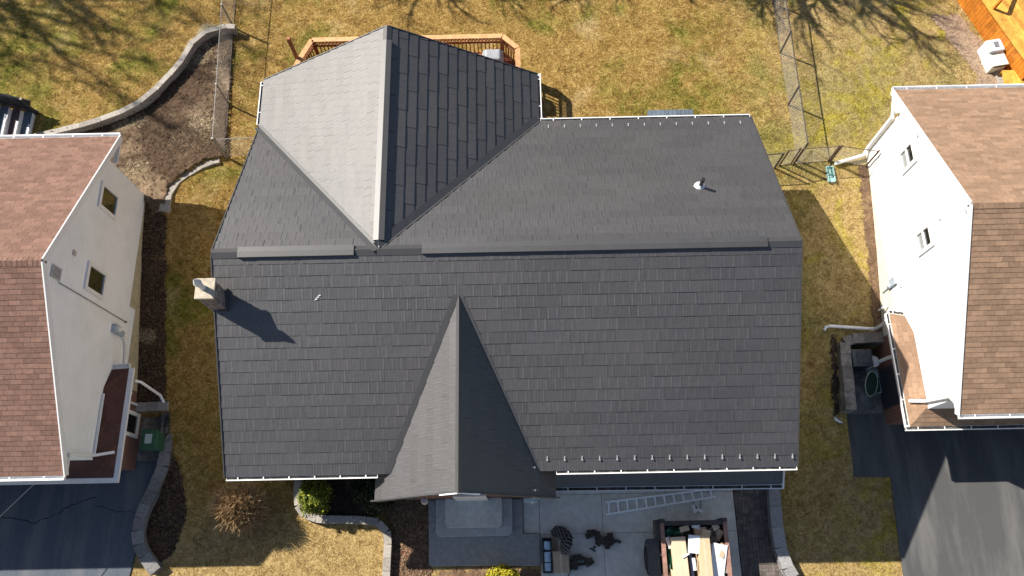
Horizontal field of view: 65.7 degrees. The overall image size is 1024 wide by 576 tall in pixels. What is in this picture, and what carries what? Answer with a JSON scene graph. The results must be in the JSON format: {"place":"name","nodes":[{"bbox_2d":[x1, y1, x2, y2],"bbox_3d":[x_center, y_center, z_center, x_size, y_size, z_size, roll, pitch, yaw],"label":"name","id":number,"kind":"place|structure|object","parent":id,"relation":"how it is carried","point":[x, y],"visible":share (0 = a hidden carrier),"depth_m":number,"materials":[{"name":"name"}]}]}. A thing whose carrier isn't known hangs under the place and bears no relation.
{"place":"outdoors","nodes":[
{"label":"outdoors","id":0,"kind":"place"},
{"bbox_2d":[0,421,156,575],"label":"driveway","id":1,"kind":"structure","parent":0,"point":[86,538],"depth_m":25.64,"materials":[{"name":"black asphalt"}]},
{"bbox_2d":[1,497,95,523],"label":"driveway crack","id":2,"kind":"object","parent":1,"relation":"on","point":[50,516],"visible":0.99,"depth_m":25.75,"materials":[{"name":"black asphalt"}]},
{"bbox_2d":[95,506,132,512],"bbox_3d":[-12.931,7.235,25.791,1.338,0.001,0.129,9,71,4],"label":"driveway crack","id":3,"kind":"object","parent":1,"relation":"on","point":[111,509],"visible":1,"depth_m":25.80,"materials":[{"name":"black asphalt"}]},
{"bbox_2d":[136,417,160,460],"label":"pavement","id":4,"kind":"structure","parent":0,"point":[148,422],"depth_m":26.62,"materials":[{"name":"grey concrete"}]},
{"bbox_2d":[139,428,164,451],"bbox_3d":[-11.720,5.014,26.034,0.540,0.984,0.710,-1,71,0],"label":"wheelie bin","id":5,"kind":"object","parent":4,"relation":"on","point":[152,439],"visible":0.98,"depth_m":25.61,"materials":[{"name":"green plastic"}]},
{"bbox_2d":[0,0,984,575],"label":"ground","id":6,"kind":"structure","parent":0,"point":[544,68],"depth_m":28.32,"materials":[{"name":"plant"}]},
{"bbox_2d":[0,93,37,134],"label":"back stairs","id":7,"kind":"structure","parent":6,"relation":"on","point":[15,120],"depth_m":27.47,"materials":[{"name":"white metal"}]},
{"bbox_2d":[0,133,164,484],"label":"house","id":8,"kind":"structure","parent":6,"relation":"on","point":[72,208],"depth_m":23.30,"materials":[{"name":"white concrete"}]},
{"bbox_2d":[0,485,32,516],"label":"service cable","id":9,"kind":"object","parent":8,"relation":"on","point":[16,500],"visible":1,"depth_m":23.66,"materials":[{"name":"grey"}]},
{"bbox_2d":[83,260,107,300],"bbox_3d":[-12.596,-0.217,23.990,0.064,1.110,0.890,-1,71,0],"label":"window","id":10,"kind":"structure","parent":8,"relation":"in","point":[95,281],"depth_m":23.99,"materials":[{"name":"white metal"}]},
{"bbox_2d":[97,180,119,220],"bbox_3d":[-12.643,-2.731,24.860,0.064,1.110,0.870,-1,71,0],"label":"window","id":11,"kind":"structure","parent":8,"relation":"in","point":[108,199],"depth_m":24.86,"materials":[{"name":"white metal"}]},
{"bbox_2d":[126,410,140,438],"bbox_3d":[-12.474,4.438,25.934,0.064,1.090,0.820,-1,71,0],"label":"window","id":12,"kind":"structure","parent":8,"relation":"in","point":[133,424],"depth_m":26.12,"materials":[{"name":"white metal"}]},
{"bbox_2d":[34,24,237,133],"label":"retaining wall","id":13,"kind":"structure","parent":6,"relation":"on","point":[169,76],"depth_m":28.27,"materials":[{"name":"grey concrete"}]},
{"bbox_2d":[50,28,237,214],"bbox_3d":[-12.581,-5.340,27.889,9.120,0.598,5.307,-34,74,-11],"label":"soil bed","id":14,"kind":"object","parent":6,"relation":"on","point":[205,94],"visible":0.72,"depth_m":28.07,"materials":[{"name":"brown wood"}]},
{"bbox_2d":[131,413,172,575],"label":"block edging","id":15,"kind":"object","parent":6,"relation":"on","point":[150,562],"visible":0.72,"depth_m":25.57,"materials":[{"name":"grey concrete"}]},
{"bbox_2d":[135,402,168,411],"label":"retaining wall","id":16,"kind":"structure","parent":6,"relation":"on","point":[150,406],"depth_m":26.32,"materials":[{"name":"grey concrete"}]},
{"bbox_2d":[136,203,167,401],"bbox_3d":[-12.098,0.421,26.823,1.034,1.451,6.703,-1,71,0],"label":"bark chips","id":17,"kind":"object","parent":6,"relation":"on","point":[157,306],"visible":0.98,"depth_m":26.77,"materials":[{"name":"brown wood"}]},
{"bbox_2d":[147,400,186,561],"bbox_3d":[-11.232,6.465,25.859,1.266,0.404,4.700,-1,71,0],"label":"bark chips","id":18,"kind":"object","parent":6,"relation":"on","point":[166,510],"visible":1,"depth_m":25.71,"materials":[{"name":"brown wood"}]},
{"bbox_2d":[146,527,410,559],"bbox_3d":[-7.582,8.421,25.309,8.769,0.065,1.103,4,71,2],"label":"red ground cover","id":19,"kind":"object","parent":18,"relation":"on","point":[156,550],"visible":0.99,"depth_m":25.37,"materials":[{"name":"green plant"}]},
{"bbox_2d":[112,22,226,344],"bbox_3d":[-12.246,-3.937,27.869,3.996,1.490,11.987,-1,71,0],"label":"dead straw","id":20,"kind":"object","parent":6,"relation":"on","point":[136,163],"visible":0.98,"depth_m":28.13,"materials":[{"name":"brown plant"}]},
{"bbox_2d":[159,157,219,212],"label":"retaining wall","id":21,"kind":"structure","parent":6,"relation":"on","point":[166,207],"depth_m":27.51,"materials":[{"name":"grey concrete"}]},
{"bbox_2d":[211,0,235,157],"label":"chain link fence","id":22,"kind":"object","parent":6,"relation":"on","point":[217,86],"visible":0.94,"depth_m":28.02,"materials":[{"name":"metal"}]},
{"bbox_2d":[214,137,253,157],"bbox_3d":[-8.894,-4.876,27.334,2.374,1.320,0.072,-3,71,-1],"label":"chain link fence","id":23,"kind":"object","parent":6,"relation":"on","point":[215,140],"visible":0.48,"depth_m":27.12,"materials":[{"name":"metal"}]},
{"bbox_2d":[201,481,276,540],"bbox_3d":[-8.660,6.828,24.748,2.152,2.228,2.189,-1,71,0],"label":"bare shrub","id":24,"kind":"object","parent":6,"relation":"on","point":[235,507],"visible":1,"depth_m":24.80,"materials":[{"name":"brown plant"}]},
{"bbox_2d":[293,480,391,575],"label":"planter edging","id":25,"kind":"object","parent":6,"relation":"on","point":[382,527],"visible":0.85,"depth_m":25.32,"materials":[{"name":"white concrete"}]},
{"bbox_2d":[304,479,381,516],"bbox_3d":[-5.451,6.735,25.702,3.013,0.140,1.474,-1,71,0],"label":"soil bed","id":26,"kind":"object","parent":6,"relation":"on","point":[342,503],"visible":0.33,"depth_m":25.68,"materials":[{"name":"brown soil"}]},
{"bbox_2d":[296,479,336,517],"bbox_3d":[-6.232,6.594,25.174,1.210,1.819,1.454,-1,71,0],"label":"shrub","id":27,"kind":"object","parent":26,"relation":"on","point":[314,494],"visible":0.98,"depth_m":24.73,"materials":[{"name":"green plant"}]},
{"bbox_2d":[287,34,520,67],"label":"wooden deck","id":28,"kind":"structure","parent":6,"relation":"on","point":[505,40],"depth_m":27.09,"materials":[{"name":"red wood"}]},
{"bbox_2d":[482,49,503,61],"bbox_3d":[-0.649,-7.698,27.183,0.757,1.100,0.647,-1,71,0],"label":"barbecue grill","id":29,"kind":"object","parent":28,"relation":"on","point":[496,54],"visible":0.44,"depth_m":26.68,"materials":[{"name":"grey plastic"}]},
{"bbox_2d":[384,499,431,575],"bbox_3d":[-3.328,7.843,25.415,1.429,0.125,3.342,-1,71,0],"label":"bark chips","id":30,"kind":"object","parent":6,"relation":"on","point":[417,510],"visible":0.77,"depth_m":25.40,"materials":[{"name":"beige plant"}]},
{"bbox_2d":[350,478,399,515],"bbox_3d":[-4.309,6.536,25.312,1.728,1.203,1.404,-1,71,0],"label":"shrub","id":31,"kind":"object","parent":30,"relation":"on","point":[365,490],"visible":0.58,"depth_m":24.99,"materials":[{"name":"green plant"}]},
{"bbox_2d":[428,497,540,565],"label":"front steps","id":32,"kind":"structure","parent":6,"relation":"on","point":[489,532],"depth_m":25.20,"materials":[{"name":"concrete"}]},
{"bbox_2d":[438,568,540,575],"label":"soil bed","id":33,"kind":"object","parent":6,"relation":"on","point":[478,572],"visible":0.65,"depth_m":25.05,"materials":[{"name":"brown soil"}]},
{"bbox_2d":[485,564,519,575],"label":"shrub","id":34,"kind":"object","parent":33,"relation":"on","point":[498,571],"visible":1,"depth_m":24.37,"materials":[{"name":"yellow plant"}]},
{"bbox_2d":[193,25,802,504],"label":"house","id":35,"kind":"structure","parent":6,"relation":"on","point":[439,269],"depth_m":21.42,"materials":[{"name":"grey metal"}]},
{"bbox_2d":[452,495,487,500],"bbox_3d":[-1.273,6.540,24.635,1.000,2.100,0.050,-1,71,0],"label":"front door","id":36,"kind":"structure","parent":35,"relation":"in","point":[457,497],"depth_m":24.11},
{"bbox_2d":[146,26,982,566],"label":"fallen leaves","id":37,"kind":"object","parent":6,"relation":"on","point":[786,168],"visible":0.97,"depth_m":27.49,"materials":[{"name":"brown plant"}]},
{"bbox_2d":[647,109,692,115],"bbox_3d":[5.596,-5.245,27.759,1.585,0.360,2.070,-1,71,0],"label":"door landing","id":38,"kind":"object","parent":6,"relation":"on","point":[669,112],"depth_m":27.89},
{"bbox_2d":[768,152,784,168],"bbox_3d":[8.221,-4.244,26.971,1.773,1.240,0.072,-3,71,-1],"label":"chain link fence","id":39,"kind":"object","parent":6,"relation":"on","point":[779,160],"visible":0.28,"depth_m":26.67,"materials":[{"name":"metal"}]},
{"bbox_2d":[766,489,797,575],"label":"garden wall","id":40,"kind":"structure","parent":6,"relation":"on","point":[778,543],"depth_m":25.02,"materials":[{"name":"grey concrete"}]},
{"bbox_2d":[772,0,808,159],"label":"chain link fence","id":41,"kind":"object","parent":6,"relation":"on","point":[796,92],"visible":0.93,"depth_m":27.83,"materials":[{"name":"metal"}]},
{"bbox_2d":[778,145,879,166],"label":"chain link gate","id":42,"kind":"structure","parent":6,"relation":"on","point":[835,153],"depth_m":26.88,"materials":[{"name":"grey metal"}]},
{"bbox_2d":[825,166,835,181],"bbox_3d":[10.964,-3.920,27.277,0.250,0.100,0.580,-1,71,0],"label":"splash block","id":43,"kind":"object","parent":6,"relation":"on","point":[830,173],"depth_m":27.27,"materials":[{"name":"teal plastic"}]},
{"bbox_2d":[829,335,839,415],"bbox_3d":[10.737,2.918,26.380,0.362,0.582,2.671,-1,71,0],"label":"soil bed","id":44,"kind":"object","parent":6,"relation":"on","point":[835,383],"visible":1,"depth_m":26.38,"materials":[{"name":"brown soil"}]},
{"bbox_2d":[838,332,884,413],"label":"retaining wall","id":45,"kind":"structure","parent":6,"relation":"on","point":[847,401],"depth_m":26.24,"materials":[{"name":"stone"}]},
{"bbox_2d":[858,162,881,331],"bbox_3d":[12.258,-1.356,26.980,0.605,1.144,6.027,-1,71,0],"label":"soil bed","id":46,"kind":"object","parent":6,"relation":"on","point":[865,187],"visible":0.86,"depth_m":26.93,"materials":[{"name":"brown soil"}]},
{"bbox_2d":[823,84,1023,430],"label":"house","id":47,"kind":"structure","parent":6,"relation":"on","point":[946,169],"depth_m":23.24,"materials":[{"name":"white paint"}]},
{"bbox_2d":[878,364,899,409],"bbox_3d":[12.452,3.163,25.866,0.030,2.000,1.300,-1,71,0],"label":"side door","id":48,"kind":"structure","parent":47,"relation":"in","point":[889,395],"depth_m":26.18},
{"bbox_2d":[897,138,917,174],"bbox_3d":[12.288,-4.073,24.630,0.064,0.970,0.770,-1,71,0],"label":"window","id":49,"kind":"structure","parent":47,"relation":"in","point":[907,156],"depth_m":24.59,"materials":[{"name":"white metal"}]},
{"bbox_2d":[913,221,934,256],"bbox_3d":[12.338,-1.456,23.724,0.064,0.970,0.750,-1,71,0],"label":"window","id":50,"kind":"structure","parent":47,"relation":"in","point":[924,240],"depth_m":23.69,"materials":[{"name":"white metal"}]},
{"bbox_2d":[931,13,997,84],"bbox_3d":[16.941,-8.570,28.849,2.038,0.102,3.965,-14,71,-4],"label":"soil bed","id":51,"kind":"object","parent":6,"relation":"on","point":[961,38],"visible":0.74,"depth_m":29.02,"materials":[{"name":"brown soil"}]},
{"bbox_2d":[977,39,1004,59],"bbox_3d":[17.246,-8.572,28.539,0.560,0.642,0.480,-10,71,-3],"label":"air conditioner","id":52,"kind":"object","parent":51,"relation":"on","point":[991,46],"visible":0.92,"depth_m":28.29,"materials":[{"name":"white metal"}]},
{"bbox_2d":[981,51,1008,72],"bbox_3d":[17.326,-8.092,28.463,0.600,0.500,0.599,-10,71,-3],"label":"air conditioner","id":53,"kind":"object","parent":51,"relation":"on","point":[993,62],"visible":1,"depth_m":28.27,"materials":[{"name":"beige plastic"}]},
{"bbox_2d":[994,69,1006,83],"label":"stone slab","id":54,"kind":"structure","parent":51,"relation":"on","point":[999,78],"depth_m":28.43,"materials":[{"name":"beige stone"}]},
{"bbox_2d":[957,0,1023,83],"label":"wooden deck","id":55,"kind":"structure","parent":6,"relation":"on","point":[1002,21],"depth_m":28.23,"materials":[{"name":"orange wood"}]},
{"bbox_2d":[523,490,741,575],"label":"driveway","id":56,"kind":"structure","parent":0,"point":[575,515],"depth_m":25.53,"materials":[{"name":"concrete"}]},
{"bbox_2d":[542,538,552,572],"bbox_3d":[1.118,8.451,25.058,0.300,0.302,1.060,-1,71,0],"label":"tool crate","id":57,"kind":"object","parent":56,"relation":"on","point":[547,554],"visible":1,"depth_m":24.98,"materials":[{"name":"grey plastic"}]},
{"bbox_2d":[551,536,557,550],"bbox_3d":[1.354,8.193,25.273,0.210,0.030,0.524,-1,71,0],"label":"cardboard strip","id":58,"kind":"object","parent":56,"relation":"on","point":[554,544],"visible":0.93,"depth_m":25.26,"materials":[{"name":"cardboard"}]},
{"bbox_2d":[552,551,569,573],"bbox_3d":[1.542,8.644,24.996,0.519,0.284,0.674,-1,71,0],"label":"cardboard box","id":59,"kind":"object","parent":56,"relation":"on","point":[560,563],"visible":0.9,"depth_m":24.86,"materials":[{"name":"cardboard"}]},
{"bbox_2d":[550,526,573,554],"bbox_3d":[1.639,7.947,25.124,0.567,0.488,0.952,-25,73,-8],"label":"jacket","id":60,"kind":"object","parent":56,"relation":"on","point":[563,535],"visible":1,"depth_m":24.97,"materials":[{"name":"fabric"}]},
{"bbox_2d":[569,554,594,569],"bbox_3d":[2.170,8.644,24.995,0.869,0.251,0.493,-1,71,0],"label":"tool belt","id":61,"kind":"object","parent":56,"relation":"on","point":[576,559],"visible":1,"depth_m":24.95,"materials":[{"name":"black leather"}]},
{"bbox_2d":[585,529,615,548],"bbox_3d":[2.818,7.994,25.215,1.007,0.247,0.542,8,71,3],"label":"tool belt","id":62,"kind":"object","parent":56,"relation":"on","point":[608,541],"visible":1,"depth_m":25.18,"materials":[{"name":"black leather"}]},
{"bbox_2d":[605,490,715,514],"bbox_3d":[4.785,6.857,25.677,3.608,0.090,0.434,-9,71,-2],"label":"ladder","id":63,"kind":"object","parent":56,"relation":"on","point":[654,496],"visible":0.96,"depth_m":25.64,"materials":[{"name":"metal"}]},
{"bbox_2d":[644,518,731,575],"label":"dump trailer","id":64,"kind":"object","parent":56,"relation":"on","point":[655,559],"visible":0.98,"depth_m":24.35,"materials":[{"name":"brown metal"}]},
{"bbox_2d":[665,535,672,574],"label":"tarp","id":65,"kind":"object","parent":64,"relation":"on","point":[669,560],"visible":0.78,"depth_m":24.18,"materials":[{"name":"green plastic"}]},
{"bbox_2d":[665,537,670,548],"bbox_3d":[4.803,7.803,24.270,0.137,0.086,0.344,-17,72,-5],"label":"packing scrap","id":66,"kind":"object","parent":65,"relation":"on","point":[667,539],"visible":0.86,"depth_m":24.26,"materials":[{"name":"plastic"}]},
{"bbox_2d":[665,526,682,536],"bbox_3d":[4.996,7.530,24.480,0.653,0.317,0.322,-1,71,0],"label":"tarp","id":67,"kind":"object","parent":64,"relation":"on","point":[672,531],"visible":0.95,"depth_m":24.45,"materials":[{"name":"green plastic"}]},
{"bbox_2d":[679,525,689,532],"bbox_3d":[5.295,7.395,24.342,0.301,0.058,0.160,-13,71,-4],"label":"packing scrap","id":68,"kind":"object","parent":64,"relation":"on","point":[684,528],"visible":1,"depth_m":24.34,"materials":[{"name":"cardboard"}]},
{"bbox_2d":[689,554,693,575],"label":"plastic strip","id":69,"kind":"object","parent":64,"relation":"attached to","point":[691,564],"visible":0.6,"depth_m":24.06,"materials":[{"name":"white plastic"}]},
{"bbox_2d":[664,526,724,575],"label":"tarpaulin","id":70,"kind":"object","parent":64,"relation":"in","point":[687,533],"visible":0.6,"depth_m":24.62,"materials":[{"name":"black plastic"}]},
{"bbox_2d":[669,536,689,575],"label":"cardboard box","id":71,"kind":"object","parent":70,"relation":"on","point":[678,549],"visible":0.81,"depth_m":23.93,"materials":[{"name":"beige cardboard"}]},
{"bbox_2d":[693,527,705,534],"bbox_3d":[5.798,7.500,24.489,0.340,0.313,0.214,-7,71,-2],"label":"cardboard box","id":72,"kind":"object","parent":70,"relation":"on","point":[697,531],"visible":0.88,"depth_m":24.36,"materials":[{"name":"brown cardboard"}]},
{"bbox_2d":[695,534,712,575],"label":"cardboard box","id":73,"kind":"object","parent":70,"relation":"on","point":[703,560],"visible":0.81,"depth_m":23.82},
{"bbox_2d":[688,535,699,553],"bbox_3d":[5.490,7.731,23.917,0.340,0.065,0.521,5,71,2],"label":"foam board","id":74,"kind":"object","parent":73,"relation":"on","point":[693,543],"visible":1,"depth_m":23.91,"materials":[{"name":"white plastic"}]},
{"bbox_2d":[715,528,722,540],"bbox_3d":[6.350,7.599,24.501,0.260,0.292,0.379,26,73,9],"label":"cardboard box","id":75,"kind":"object","parent":70,"relation":"on","point":[719,532],"visible":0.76,"depth_m":24.40,"materials":[{"name":"cardboard"}]},
{"bbox_2d":[706,526,716,542],"bbox_3d":[6.098,7.594,24.341,0.437,0.315,0.535,-1,71,0],"label":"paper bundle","id":76,"kind":"object","parent":75,"relation":"on","point":[713,535],"visible":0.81,"depth_m":24.30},
{"bbox_2d":[702,529,710,536],"bbox_3d":[5.947,7.501,24.256,0.263,0.067,0.200,9,71,4],"label":"cardboard flap","id":77,"kind":"object","parent":76,"relation":"on","point":[704,531],"visible":0.71,"depth_m":24.25,"materials":[{"name":"cardboard"}]},
{"bbox_2d":[692,558,696,570],"bbox_3d":[5.481,8.306,23.834,0.101,0.040,0.361,-4,71,-1],"label":"packing scrap","id":78,"kind":"object","parent":64,"relation":"on","point":[694,564],"visible":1,"depth_m":23.83,"materials":[{"name":"plastic"}]},
{"bbox_2d":[712,525,719,530],"bbox_3d":[6.264,7.344,24.370,0.221,0.071,0.160,-22,72,-7],"label":"packing scrap","id":79,"kind":"object","parent":64,"relation":"on","point":[715,527],"visible":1,"depth_m":24.36,"materials":[{"name":"cardboard"}]},
{"bbox_2d":[711,543,727,575],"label":"foam board","id":80,"kind":"object","parent":64,"relation":"on","point":[718,564],"visible":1,"depth_m":23.94,"materials":[{"name":"white plastic"}]},
{"bbox_2d":[719,550,724,558],"bbox_3d":[6.357,8.053,23.976,0.159,0.086,0.224,26,73,9],"label":"packing scrap","id":81,"kind":"object","parent":80,"relation":"on","point":[722,554],"visible":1,"depth_m":23.97,"materials":[{"name":"cardboard"}]},
{"bbox_2d":[691,500,702,512],"bbox_3d":[5.965,7.034,25.571,0.350,0.120,0.454,-1,71,0],"label":"nail gun","id":82,"kind":"object","parent":56,"relation":"on","point":[695,509],"visible":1,"depth_m":25.49,"materials":[{"name":"grey plastic"}]},
{"bbox_2d":[733,489,782,575],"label":"path","id":83,"kind":"structure","parent":0,"point":[758,544],"depth_m":25.34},
{"bbox_2d":[849,351,883,413],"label":"pavement","id":84,"kind":"structure","parent":0,"point":[869,404],"depth_m":26.73,"materials":[{"name":"grey concrete"}]},
{"bbox_2d":[851,349,873,370],"bbox_3d":[11.616,2.452,26.674,0.660,0.955,0.580,-1,71,0],"label":"rubbish bin","id":85,"kind":"object","parent":84,"relation":"on","point":[862,359],"visible":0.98,"depth_m":26.26,"materials":[{"name":"grey plastic"}]},
{"bbox_2d":[862,371,881,396],"bbox_3d":[11.950,3.250,26.364,0.744,1.012,0.787,-1,71,0],"label":"garden chair","id":86,"kind":"object","parent":84,"relation":"on","point":[872,385],"visible":1,"depth_m":26.09,"materials":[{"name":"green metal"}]},
{"bbox_2d":[867,356,878,368],"bbox_3d":[12.108,2.555,26.783,0.380,0.670,0.376,-1,71,0],"label":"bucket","id":87,"kind":"object","parent":84,"relation":"on","point":[875,360],"visible":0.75,"depth_m":26.49,"materials":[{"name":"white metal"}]},
{"bbox_2d":[847,413,1023,575],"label":"driveway","id":88,"kind":"structure","parent":0,"point":[958,498],"depth_m":25.72,"materials":[{"name":"grey asphalt"}]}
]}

